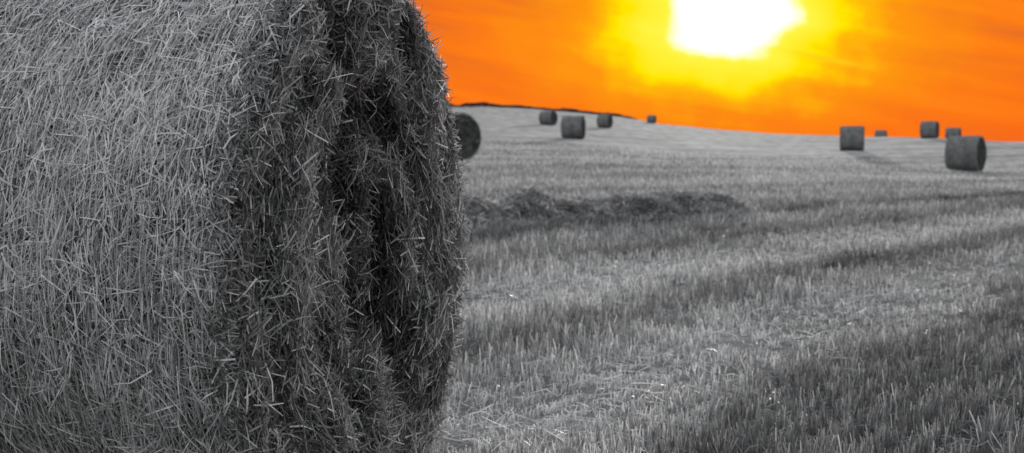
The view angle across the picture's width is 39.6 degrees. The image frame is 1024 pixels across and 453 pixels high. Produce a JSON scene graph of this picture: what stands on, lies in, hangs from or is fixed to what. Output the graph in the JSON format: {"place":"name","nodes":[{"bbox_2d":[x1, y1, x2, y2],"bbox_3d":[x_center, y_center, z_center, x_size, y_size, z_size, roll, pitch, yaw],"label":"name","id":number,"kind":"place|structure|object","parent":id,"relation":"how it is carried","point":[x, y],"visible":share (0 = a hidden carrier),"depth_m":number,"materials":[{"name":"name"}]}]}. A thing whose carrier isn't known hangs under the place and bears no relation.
{"place":"outdoors","nodes":[
{"label":"outdoors","id":0,"kind":"place"},
{"bbox_2d":[406,0,1023,141],"label":"sky","id":1,"kind":"structure","parent":0,"point":[795,67],"materials":[{"name":"orange"}]},
{"bbox_2d":[430,106,1023,452],"bbox_3d":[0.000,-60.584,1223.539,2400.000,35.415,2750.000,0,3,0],"label":"field ground","id":2,"kind":"structure","parent":0,"point":[512,124],"depth_m":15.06,"materials":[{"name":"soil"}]},
{"bbox_2d":[0,0,473,452],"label":"hay bale","id":3,"kind":"object","parent":2,"relation":"on","point":[232,226],"visible":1,"depth_m":3.34,"materials":[{"name":"plant"}]},
{"bbox_2d":[450,112,481,159],"bbox_3d":[-1.931,-2.859,45.398,1.610,1.616,1.502,-3,4,-40],"label":"hay bale","id":4,"kind":"object","parent":2,"relation":"on","point":[469,132],"visible":0.53,"depth_m":45.01,"materials":[{"name":"plant"}]},
{"bbox_2d":[449,102,637,119],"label":"distant hedgerow","id":5,"kind":"object","parent":2,"relation":"on","point":[483,104],"visible":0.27,"depth_m":294.76,"materials":[{"name":"black plant"}]},
{"bbox_2d":[539,111,557,124],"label":"hay bale","id":6,"kind":"object","parent":2,"relation":"on","point":[548,117],"visible":0.98,"depth_m":149.50,"materials":[{"name":"plant"}]},
{"bbox_2d":[561,115,585,138],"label":"hay bale","id":7,"kind":"object","parent":2,"relation":"on","point":[573,127],"visible":0.98,"depth_m":89.37,"materials":[{"name":"plant"}]},
{"bbox_2d":[597,114,612,127],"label":"hay bale","id":8,"kind":"object","parent":2,"relation":"on","point":[604,120],"visible":0.98,"depth_m":154.42,"materials":[{"name":"plant"}]},
{"bbox_2d":[461,181,768,226],"bbox_3d":[0.790,-0.287,18.065,6.887,0.598,1.346,-3,4,-42],"label":"straw windrow","id":9,"kind":"object","parent":2,"relation":"on","point":[524,202],"visible":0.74,"depth_m":18.04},
{"bbox_2d":[647,115,655,122],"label":"hay bale","id":10,"kind":"object","parent":2,"relation":"on","point":[651,118],"visible":0.91,"depth_m":254.03,"materials":[{"name":"plant"}]},
{"bbox_2d":[839,126,864,150],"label":"hay bale","id":11,"kind":"object","parent":2,"relation":"on","point":[851,138],"visible":1,"depth_m":85.39,"materials":[{"name":"plant"}]},
{"bbox_2d":[875,130,886,136],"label":"hay bale","id":12,"kind":"object","parent":2,"relation":"on","point":[880,133],"visible":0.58,"depth_m":177.28,"materials":[{"name":"plant"}]},
{"bbox_2d":[919,121,939,138],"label":"hay bale","id":13,"kind":"object","parent":2,"relation":"on","point":[929,129],"visible":0.95,"depth_m":123.54,"materials":[{"name":"plant"}]},
{"bbox_2d":[945,127,961,138],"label":"hay bale","id":14,"kind":"object","parent":2,"relation":"on","point":[954,131],"visible":0.59,"depth_m":141.46,"materials":[{"name":"plant"}]},
{"bbox_2d":[944,135,987,171],"bbox_3d":[20.206,-3.244,63.300,1.624,1.692,1.692,2,4,34],"label":"hay bale","id":15,"kind":"object","parent":2,"relation":"on","point":[965,153],"visible":0.96,"depth_m":62.79,"materials":[{"name":"plant"}]}
]}

